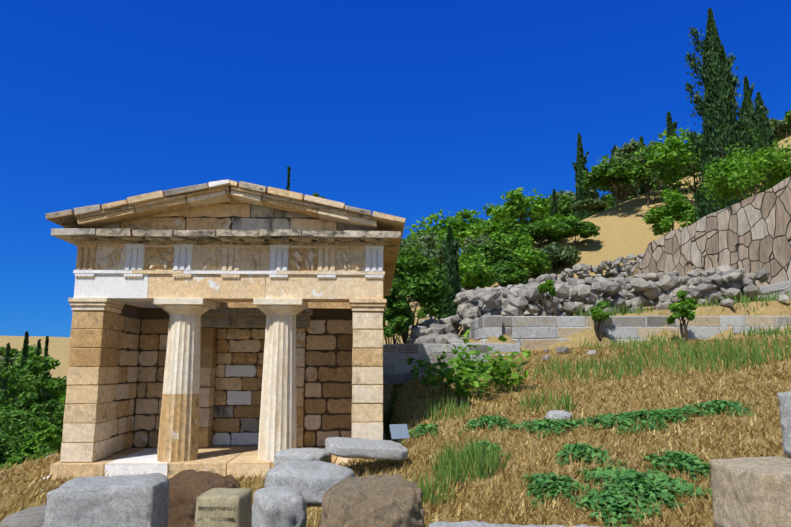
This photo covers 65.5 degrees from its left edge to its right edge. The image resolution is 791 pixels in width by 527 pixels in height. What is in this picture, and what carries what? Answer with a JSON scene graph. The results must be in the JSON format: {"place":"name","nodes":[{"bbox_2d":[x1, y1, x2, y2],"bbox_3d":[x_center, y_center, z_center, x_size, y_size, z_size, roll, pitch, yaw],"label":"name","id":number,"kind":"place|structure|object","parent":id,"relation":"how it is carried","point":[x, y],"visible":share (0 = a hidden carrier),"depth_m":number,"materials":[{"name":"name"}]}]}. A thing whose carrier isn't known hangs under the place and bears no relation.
{"place":"outdoors","nodes":[
{"label":"outdoors","id":0,"kind":"place"},
{"bbox_2d":[0,136,790,526],"bbox_3d":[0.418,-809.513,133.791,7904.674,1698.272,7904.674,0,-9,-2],"label":"terrain","id":1,"kind":"structure","parent":0,"point":[626,232],"depth_m":15.94,"materials":[{"name":"beige soil"}]},
{"bbox_2d":[0,342,10,405],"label":"cypress tree","id":2,"kind":"object","parent":1,"relation":"on","point":[7,357],"visible":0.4,"depth_m":57.60,"materials":[{"name":"green plant"}]},
{"bbox_2d":[0,346,20,406],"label":"pine tree","id":3,"kind":"object","parent":1,"relation":"on","point":[13,355],"depth_m":78.09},
{"bbox_2d":[0,351,20,366],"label":"olive tree","id":4,"kind":"object","parent":1,"relation":"on","point":[11,359],"depth_m":94.99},
{"bbox_2d":[0,434,20,460],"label":"bush","id":5,"kind":"object","parent":1,"relation":"on","point":[5,454],"visible":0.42,"depth_m":26.07,"materials":[{"name":"green plant"}]},
{"bbox_2d":[0,456,20,468],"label":"shrub","id":6,"kind":"object","parent":1,"relation":"on","point":[11,460],"depth_m":23.95,"materials":[{"name":"green plant"}]},
{"bbox_2d":[0,410,35,448],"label":"bush","id":7,"kind":"object","parent":1,"relation":"on","point":[4,416],"depth_m":32.47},
{"bbox_2d":[0,504,46,526],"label":"rock","id":8,"kind":"object","parent":1,"relation":"on","point":[31,517],"depth_m":5.65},
{"bbox_2d":[0,361,48,430],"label":"bush","id":9,"kind":"object","parent":1,"relation":"on","point":[13,391],"depth_m":39.08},
{"bbox_2d":[13,331,40,409],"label":"cypress tree","id":10,"kind":"object","parent":1,"relation":"on","point":[25,349],"visible":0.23,"depth_m":46.29,"materials":[{"name":"green plant"}]},
{"bbox_2d":[1,416,61,457],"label":"bush","id":11,"kind":"object","parent":1,"relation":"on","point":[13,439],"visible":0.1,"depth_m":28.30,"materials":[{"name":"green plant"}]},
{"bbox_2d":[3,390,61,439],"bbox_3d":[-20.149,12.122,33.677,3.258,10.231,3.198,0,-9,-2],"label":"bush","id":12,"kind":"object","parent":1,"relation":"on","point":[29,397],"depth_m":34.05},
{"bbox_2d":[14,440,55,463],"bbox_3d":[-14.869,9.546,25.104,1.888,4.439,1.956,0,-9,-2],"label":"bush","id":13,"kind":"object","parent":1,"relation":"on","point":[45,448],"visible":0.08,"depth_m":25.21,"materials":[{"name":"green plant"}]},
{"bbox_2d":[32,339,41,380],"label":"cypress tree","id":14,"kind":"object","parent":1,"relation":"on","point":[38,352],"visible":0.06,"depth_m":62.97,"materials":[{"name":"green plant"}]},
{"bbox_2d":[9,354,67,439],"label":"bush","id":15,"kind":"object","parent":1,"relation":"on","point":[31,367],"depth_m":41.86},
{"bbox_2d":[18,420,58,454],"bbox_3d":[-16.381,10.249,27.915,1.884,6.128,1.846,0,-9,-2],"label":"shrub","id":16,"kind":"object","parent":1,"relation":"on","point":[30,446],"depth_m":28.06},
{"bbox_2d":[12,344,65,412],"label":"bush","id":17,"kind":"object","parent":1,"relation":"on","point":[50,366],"visible":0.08,"depth_m":87.26,"materials":[{"name":"green plant"}]},
{"bbox_2d":[31,370,53,416],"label":"bush","id":18,"kind":"object","parent":1,"relation":"on","point":[43,374],"depth_m":48.13,"materials":[{"name":"green plant"}]},
{"bbox_2d":[20,398,65,442],"bbox_3d":[-18.261,11.190,31.704,2.676,8.258,2.668,0,-9,-2],"label":"bush","id":19,"kind":"object","parent":1,"relation":"on","point":[59,415],"depth_m":32.15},
{"bbox_2d":[41,335,51,394],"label":"cypress tree","id":20,"kind":"object","parent":1,"relation":"on","point":[46,349],"visible":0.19,"depth_m":67.76,"materials":[{"name":"green plant"}]},
{"bbox_2d":[43,473,168,526],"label":"stone block","id":21,"kind":"object","parent":1,"relation":"on","point":[142,500],"depth_m":4.57,"materials":[{"name":"stone"}]},
{"bbox_2d":[167,469,239,526],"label":"rock","id":22,"kind":"object","parent":1,"relation":"on","point":[187,488],"visible":0.52,"depth_m":5.48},
{"bbox_2d":[32,298,386,481],"bbox_3d":[-3.600,5.497,16.030,7.536,8.251,10.696,0,-9,-2],"label":"treasury antae and steps","id":23,"kind":"object","parent":1,"relation":"on","point":[87,445],"visible":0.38,"depth_m":12.16,"materials":[{"name":"stone"}]},
{"bbox_2d":[157,314,200,461],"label":"column","id":24,"kind":"structure","parent":23,"relation":"on","point":[178,430],"depth_m":12.12,"materials":[{"name":"stone"}]},
{"bbox_2d":[162,305,209,315],"bbox_3d":[-4.311,0.982,12.641,0.932,0.179,1.000,0,-9,-2],"label":"column capital","id":25,"kind":"object","parent":24,"relation":"on","point":[186,309],"visible":0.81,"depth_m":12.30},
{"bbox_2d":[153,298,215,308],"bbox_3d":[-4.311,0.827,12.667,0.969,0.131,1.040,0,-9,-2],"label":"abacus","id":26,"kind":"object","parent":25,"relation":"on","point":[184,301],"visible":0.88,"depth_m":12.16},
{"bbox_2d":[45,179,405,281],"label":"roof","id":27,"kind":"structure","parent":23,"relation":"on","point":[164,202],"depth_m":12.22,"materials":[{"name":"stone"}]},
{"bbox_2d":[51,228,400,307],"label":"entablature","id":28,"kind":"structure","parent":23,"relation":"on","point":[146,286],"depth_m":12.37,"materials":[{"name":"stone"}]},
{"bbox_2d":[76,244,383,270],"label":"triglyphs","id":29,"kind":"object","parent":28,"relation":"attached to","point":[183,257],"visible":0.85,"depth_m":12.41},
{"bbox_2d":[97,247,362,270],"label":"metope reliefs","id":30,"kind":"object","parent":28,"relation":"attached to","point":[108,262],"visible":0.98,"depth_m":12.40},
{"bbox_2d":[76,302,382,453],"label":"wall blocks","id":31,"kind":"structure","parent":23,"relation":"on","point":[326,311],"depth_m":14.29,"materials":[{"name":"stone"}]},
{"bbox_2d":[110,315,352,451],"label":"wall","id":32,"kind":"structure","parent":23,"relation":"on","point":[148,374],"depth_m":14.19,"materials":[{"name":"stone"}]},
{"bbox_2d":[95,200,373,231],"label":"pediment","id":33,"kind":"structure","parent":23,"relation":"on","point":[276,220],"depth_m":12.61,"materials":[{"name":"stone"}]},
{"bbox_2d":[169,202,337,230],"bbox_3d":[-3.332,-0.883,12.957,6.709,0.734,0.650,0,-9,-2],"label":"treasury tympanum","id":34,"kind":"object","parent":23,"relation":"on","point":[231,217],"depth_m":12.65,"materials":[{"name":"stone"}]},
{"bbox_2d":[257,314,295,461],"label":"column","id":35,"kind":"structure","parent":23,"relation":"on","point":[277,428],"depth_m":12.18,"materials":[{"name":"stone"}]},
{"bbox_2d":[258,305,303,315],"bbox_3d":[-2.355,0.992,12.704,0.932,0.179,1.000,0,-9,-2],"label":"column capital","id":36,"kind":"object","parent":35,"relation":"on","point":[280,310],"visible":0.85,"depth_m":12.36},
{"bbox_2d":[253,298,307,308],"bbox_3d":[-2.355,0.837,12.730,0.969,0.131,1.040,0,-9,-2],"label":"abacus","id":37,"kind":"object","parent":36,"relation":"on","point":[257,302],"visible":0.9,"depth_m":12.22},
{"bbox_2d":[251,485,306,526],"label":"rock","id":38,"kind":"object","parent":1,"relation":"on","point":[276,506],"visible":0.98,"depth_m":5.00,"materials":[{"name":"grey stone"}]},
{"bbox_2d":[286,166,291,190],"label":"cypress tree","id":39,"kind":"object","parent":1,"relation":"on","point":[288,179],"visible":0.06,"depth_m":43.04,"materials":[{"name":"green plant"}]},
{"bbox_2d":[274,447,331,465],"bbox_3d":[-1.541,3.247,10.230,0.914,0.316,0.719,-3,-10,15],"label":"rock","id":40,"kind":"object","parent":1,"relation":"on","point":[309,454],"depth_m":10.00,"materials":[{"name":"grey stone"}]},
{"bbox_2d":[264,460,354,506],"bbox_3d":[-0.850,2.207,6.173,0.853,0.404,0.712,2,-9,7],"label":"rock","id":41,"kind":"object","parent":1,"relation":"on","point":[311,482],"visible":0.67,"depth_m":5.89,"materials":[{"name":"grey stone"}]},
{"bbox_2d":[325,437,407,459],"bbox_3d":[-0.478,3.001,10.005,1.326,0.251,0.929,8,-8,-12],"label":"stone slab","id":42,"kind":"object","parent":1,"relation":"on","point":[346,447],"depth_m":9.64,"materials":[{"name":"grey stone"}]},
{"bbox_2d":[319,473,425,526],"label":"rock","id":43,"kind":"object","parent":1,"relation":"on","point":[384,500],"visible":1,"depth_m":4.69,"materials":[{"name":"stone"}]},
{"bbox_2d":[0,315,790,526],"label":"dry grass blades","id":44,"kind":"object","parent":1,"relation":"on","point":[494,504],"visible":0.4,"depth_m":10.43,"materials":[{"name":"plant"}]},
{"bbox_2d":[389,424,409,443],"bbox_3d":[0.073,3.413,11.370,0.340,0.848,0.187,3,-10,-16],"label":"info plaque","id":45,"kind":"object","parent":1,"relation":"on","point":[399,432],"visible":0.67,"depth_m":11.40,"materials":[{"name":"grey"}]},
{"bbox_2d":[383,282,415,343],"bbox_3d":[-0.191,2.998,26.635,2.176,4.450,2.350,0,-9,-2],"label":"pine tree","id":46,"kind":"object","parent":1,"relation":"on","point":[396,305],"depth_m":26.41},
{"bbox_2d":[46,294,788,456],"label":"scattered rocks","id":47,"kind":"object","parent":1,"relation":"on","point":[728,302],"visible":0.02,"depth_m":26.12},
{"bbox_2d":[385,243,452,343],"bbox_3d":[0.617,2.082,29.933,4.287,6.224,4.147,0,-9,-2],"label":"pine tree","id":48,"kind":"object","parent":1,"relation":"on","point":[416,273],"depth_m":29.08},
{"bbox_2d":[416,305,437,319],"bbox_3d":[2.469,3.528,39.883,2.387,4.278,2.693,0,-9,-2],"label":"bush","id":49,"kind":"object","parent":1,"relation":"on","point":[422,313],"depth_m":39.96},
{"bbox_2d":[404,231,462,266],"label":"olive tree","id":50,"kind":"object","parent":1,"relation":"on","point":[426,243],"visible":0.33,"depth_m":61.06,"materials":[{"name":"green plant"}]},
{"bbox_2d":[405,333,463,362],"bbox_3d":[1.747,3.608,25.001,2.045,1.729,6.073,-3,-10,16],"label":"boulder","id":51,"kind":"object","parent":1,"relation":"on","point":[437,338],"depth_m":23.83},
{"bbox_2d":[383,343,489,383],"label":"dark wall","id":52,"kind":"structure","parent":1,"relation":"on","point":[396,368],"depth_m":20.15,"materials":[{"name":"grey stone"}]},
{"bbox_2d":[411,288,468,337],"bbox_3d":[2.942,3.291,35.994,2.154,5.105,13.763,-3,-10,17],"label":"rock pile","id":53,"kind":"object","parent":1,"relation":"on","point":[431,321],"depth_m":31.15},
{"bbox_2d":[402,208,481,254],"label":"tree","id":54,"kind":"object","parent":1,"relation":"on","point":[463,235],"depth_m":84.43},
{"bbox_2d":[437,225,462,320],"bbox_3d":[3.288,1.134,36.256,1.959,6.953,1.978,0,-9,-2],"label":"cypress tree","id":55,"kind":"object","parent":1,"relation":"on","point":[450,246],"visible":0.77,"depth_m":35.95,"materials":[{"name":"green plant"}]},
{"bbox_2d":[406,287,516,343],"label":"rubble wall","id":56,"kind":"structure","parent":1,"relation":"on","point":[470,311],"depth_m":29.69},
{"bbox_2d":[435,208,500,236],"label":"tree","id":57,"kind":"object","parent":1,"relation":"on","point":[488,226],"depth_m":88.18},
{"bbox_2d":[406,329,530,399],"bbox_3d":[1.915,2.716,16.766,3.102,1.865,4.851,0,-9,-2],"label":"fig plant","id":58,"kind":"object","parent":1,"relation":"on","point":[470,366],"depth_m":15.69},
{"bbox_2d":[441,254,495,289],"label":"bush","id":59,"kind":"object","parent":1,"relation":"on","point":[473,271],"depth_m":49.43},
{"bbox_2d":[464,280,485,289],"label":"bush","id":60,"kind":"object","parent":1,"relation":"on","point":[480,284],"visible":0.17,"depth_m":51.26,"materials":[{"name":"green plant"}]},
{"bbox_2d":[460,233,500,255],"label":"olive tree","id":61,"kind":"object","parent":1,"relation":"on","point":[479,240],"visible":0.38,"depth_m":66.47,"materials":[{"name":"green plant"}]},
{"bbox_2d":[457,240,522,286],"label":"pine tree","id":62,"kind":"object","parent":1,"relation":"on","point":[503,255],"depth_m":57.33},
{"bbox_2d":[439,283,556,334],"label":"rubble wall","id":63,"kind":"structure","parent":1,"relation":"on","point":[461,299],"depth_m":33.15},
{"bbox_2d":[483,264,528,286],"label":"pine tree","id":64,"kind":"object","parent":1,"relation":"on","point":[507,274],"depth_m":54.49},
{"bbox_2d":[489,230,535,251],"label":"tree","id":65,"kind":"object","parent":1,"relation":"on","point":[513,242],"visible":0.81,"depth_m":68.08,"materials":[{"name":"green plant"}]},
{"bbox_2d":[428,520,598,526],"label":"stone slab","id":66,"kind":"structure","parent":1,"relation":"on","point":[473,523],"depth_m":4.50,"materials":[{"name":"grey stone"}]},
{"bbox_2d":[498,219,530,233],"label":"tree","id":67,"kind":"object","parent":1,"relation":"on","point":[505,229],"visible":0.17,"depth_m":97.79,"materials":[{"name":"green plant"}]},
{"bbox_2d":[493,245,551,284],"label":"bush","id":68,"kind":"object","parent":1,"relation":"on","point":[535,261],"depth_m":59.73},
{"bbox_2d":[482,187,563,224],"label":"tree","id":69,"kind":"object","parent":1,"relation":"on","point":[511,207],"depth_m":94.98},
{"bbox_2d":[508,220,563,248],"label":"pine tree","id":70,"kind":"object","parent":1,"relation":"on","point":[536,228],"depth_m":70.20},
{"bbox_2d":[457,276,628,313],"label":"rubble wall","id":71,"kind":"structure","parent":1,"relation":"on","point":[499,288],"depth_m":36.68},
{"bbox_2d":[537,279,557,315],"bbox_3d":[6.455,1.766,26.078,0.900,2.266,0.707,-5,-11,27],"label":"tree","id":72,"kind":"object","parent":1,"relation":"on","point":[548,285],"depth_m":26.05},
{"bbox_2d":[308,288,790,505],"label":"green grass tufts","id":73,"kind":"object","parent":1,"relation":"on","point":[447,459],"visible":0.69,"depth_m":17.36,"materials":[{"name":"plant"}]},
{"bbox_2d":[529,194,574,221],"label":"pine tree","id":74,"kind":"object","parent":1,"relation":"on","point":[564,205],"visible":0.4,"depth_m":109.29,"materials":[{"name":"green plant"}]},
{"bbox_2d":[551,188,559,218],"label":"cypress tree","id":75,"kind":"object","parent":1,"relation":"on","point":[554,207],"visible":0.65,"depth_m":87.89,"materials":[{"name":"green plant"}]},
{"bbox_2d":[530,242,581,270],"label":"olive tree","id":76,"kind":"object","parent":1,"relation":"on","point":[555,252],"depth_m":61.89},
{"bbox_2d":[545,410,571,419],"bbox_3d":[3.200,3.014,12.050,0.517,0.282,0.414,0,-9,-2],"label":"ruin stone","id":77,"kind":"object","parent":1,"relation":"on","point":[557,414],"visible":0.52,"depth_m":11.90,"materials":[{"name":"grey stone"}]},
{"bbox_2d":[542,214,583,223],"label":"tree","id":78,"kind":"object","parent":1,"relation":"on","point":[558,218],"visible":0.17,"depth_m":72.49,"materials":[{"name":"green plant"}]},
{"bbox_2d":[552,218,600,248],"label":"pine tree","id":79,"kind":"object","parent":1,"relation":"on","point":[587,229],"depth_m":66.32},
{"bbox_2d":[550,189,605,214],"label":"olive tree","id":80,"kind":"object","parent":1,"relation":"on","point":[594,195],"visible":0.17,"depth_m":114.49,"materials":[{"name":"green plant"}]},
{"bbox_2d":[402,399,756,526],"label":"ground cover plants","id":81,"kind":"object","parent":1,"relation":"on","point":[631,482],"visible":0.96,"depth_m":8.15,"materials":[{"name":"green plant"}]},
{"bbox_2d":[570,133,591,217],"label":"cypress tree","id":82,"kind":"object","parent":1,"relation":"on","point":[579,165],"visible":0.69,"depth_m":93.20,"materials":[{"name":"green plant"}]},
{"bbox_2d":[576,186,586,219],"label":"cypress tree","id":83,"kind":"object","parent":1,"relation":"on","point":[581,215],"visible":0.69,"depth_m":88.01,"materials":[{"name":"green plant"}]},
{"bbox_2d":[528,253,643,282],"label":"rock pile","id":84,"kind":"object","parent":1,"relation":"on","point":[615,267],"depth_m":58.56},
{"bbox_2d":[570,198,607,216],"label":"olive tree","id":85,"kind":"object","parent":1,"relation":"on","point":[597,205],"depth_m":82.03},
{"bbox_2d":[589,301,610,341],"bbox_3d":[8.327,2.675,24.933,0.865,2.393,0.943,0,-9,-2],"label":"tree","id":86,"kind":"object","parent":1,"relation":"on","point":[598,313],"depth_m":24.90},
{"bbox_2d":[591,154,628,202],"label":"tree","id":87,"kind":"object","parent":1,"relation":"on","point":[605,188],"depth_m":111.95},
{"bbox_2d":[581,156,650,215],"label":"tree","id":88,"kind":"object","parent":1,"relation":"on","point":[596,177],"depth_m":74.74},
{"bbox_2d":[611,144,624,206],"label":"cypress tree","id":89,"kind":"object","parent":1,"relation":"on","point":[614,197],"visible":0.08,"depth_m":121.83,"materials":[{"name":"green plant"}]},
{"bbox_2d":[480,268,769,315],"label":"rubble wall","id":90,"kind":"structure","parent":1,"relation":"on","point":[518,300],"depth_m":27.57,"materials":[{"name":"stone"}]},
{"bbox_2d":[625,265,634,275],"bbox_3d":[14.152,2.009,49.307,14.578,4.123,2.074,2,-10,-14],"label":"rock","id":91,"kind":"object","parent":1,"relation":"on","point":[630,269],"depth_m":50.29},
{"bbox_2d":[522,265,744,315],"bbox_3d":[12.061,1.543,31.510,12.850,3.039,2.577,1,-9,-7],"label":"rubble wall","id":92,"kind":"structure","parent":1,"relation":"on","point":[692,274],"depth_m":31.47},
{"bbox_2d":[610,169,657,200],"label":"olive tree","id":93,"kind":"object","parent":1,"relation":"on","point":[637,186],"depth_m":92.39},
{"bbox_2d":[481,315,790,350],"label":"low stone wall","id":94,"kind":"structure","parent":1,"relation":"on","point":[625,327],"depth_m":25.36,"materials":[{"name":"stone"}]},
{"bbox_2d":[613,178,662,201],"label":"olive tree","id":95,"kind":"object","parent":1,"relation":"on","point":[634,192],"depth_m":115.19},
{"bbox_2d":[615,141,666,193],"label":"pine tree","id":96,"kind":"object","parent":1,"relation":"on","point":[631,154],"depth_m":80.57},
{"bbox_2d":[639,169,651,193],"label":"cypress tree","id":97,"kind":"object","parent":1,"relation":"on","point":[642,189],"visible":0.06,"depth_m":83.54,"materials":[{"name":"green plant"}]},
{"bbox_2d":[607,138,689,206],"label":"olive tree","id":98,"kind":"object","parent":1,"relation":"on","point":[632,146],"depth_m":74.40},
{"bbox_2d":[643,187,701,235],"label":"hill bush","id":99,"kind":"object","parent":1,"relation":"on","point":[667,216],"depth_m":61.10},
{"bbox_2d":[665,111,683,181],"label":"cypress tree","id":100,"kind":"object","parent":1,"relation":"on","point":[671,127],"visible":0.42,"depth_m":89.54,"materials":[{"name":"green plant"}]},
{"bbox_2d":[634,126,714,207],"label":"tree","id":101,"kind":"object","parent":1,"relation":"on","point":[669,151],"depth_m":68.12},
{"bbox_2d":[666,289,697,342],"bbox_3d":[11.227,2.280,24.099,1.127,2.615,1.128,0,-9,-2],"label":"tree","id":102,"kind":"object","parent":1,"relation":"on","point":[683,306],"depth_m":23.95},
{"bbox_2d":[624,129,763,215],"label":"pine tree","id":103,"kind":"object","parent":1,"relation":"on","point":[662,176],"depth_m":69.90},
{"bbox_2d":[634,176,790,286],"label":"stone retaining wall","id":104,"kind":"structure","parent":1,"relation":"on","point":[751,234],"depth_m":34.56,"materials":[{"name":"stone"}]},
{"bbox_2d":[685,7,757,220],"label":"cypress tree","id":105,"kind":"object","parent":1,"relation":"on","point":[719,80],"depth_m":55.25,"materials":[{"name":"plant"}]},
{"bbox_2d":[697,137,790,206],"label":"bright shrub","id":106,"kind":"object","parent":1,"relation":"on","point":[732,173],"depth_m":41.30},
{"bbox_2d":[742,76,754,117],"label":"cypress tree","id":107,"kind":"object","parent":1,"relation":"on","point":[747,93],"visible":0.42,"depth_m":86.48,"materials":[{"name":"green plant"}]},
{"bbox_2d":[738,100,759,152],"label":"cypress tree","id":108,"kind":"object","parent":1,"relation":"on","point":[745,111],"visible":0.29,"depth_m":74.61,"materials":[{"name":"green plant"}]},
{"bbox_2d":[709,456,790,526],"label":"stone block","id":109,"kind":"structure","parent":1,"relation":"on","point":[751,491],"depth_m":4.14,"materials":[{"name":"brown stone"}]},
{"bbox_2d":[777,391,790,456],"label":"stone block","id":110,"kind":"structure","parent":109,"relation":"on","point":[784,399],"depth_m":4.52,"materials":[{"name":"grey stone"}]},
{"bbox_2d":[751,91,777,149],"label":"cypress tree","id":111,"kind":"object","parent":1,"relation":"on","point":[761,109],"visible":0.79,"depth_m":80.09,"materials":[{"name":"green plant"}]},
{"bbox_2d":[760,115,771,188],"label":"cypress tree","id":112,"kind":"object","parent":1,"relation":"on","point":[764,139],"visible":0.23,"depth_m":63.82,"materials":[{"name":"green plant"}]},
{"bbox_2d":[769,118,790,141],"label":"olive tree","id":113,"kind":"object","parent":1,"relation":"on","point":[781,128],"depth_m":124.25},
{"bbox_2d":[783,110,790,128],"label":"pine tree","id":114,"kind":"object","parent":1,"relation":"on","point":[787,117],"visible":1,"depth_m":111.22,"materials":[{"name":"green plant"}]},
{"bbox_2d":[0,0,790,336],"label":"sky","id":115,"kind":"structure","parent":0,"point":[411,110],"materials":[{"name":"blue"}]},
{"bbox_2d":[468,315,501,342],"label":"ashlar return wall","id":116,"kind":"structure","parent":0,"point":[491,325],"depth_m":25.27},
{"bbox_2d":[450,342,520,355],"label":"low stone wall","id":117,"kind":"structure","parent":0,"point":[505,347],"depth_m":24.52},
{"bbox_2d":[758,281,790,297],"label":"stone block","id":118,"kind":"structure","parent":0,"point":[784,287],"depth_m":30.31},
{"bbox_3d":[-1.252,2.318,4.362,0.744,0.578,0.745,0,-9,-3],"label":"ruin sign plinth","id":119,"kind":"object","parent":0,"visible":0},
{"bbox_2d":[195,488,251,526],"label":"inscribed stone block","id":120,"kind":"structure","parent":119,"relation":"on","point":[238,501],"depth_m":4.33,"materials":[{"name":"stone"}]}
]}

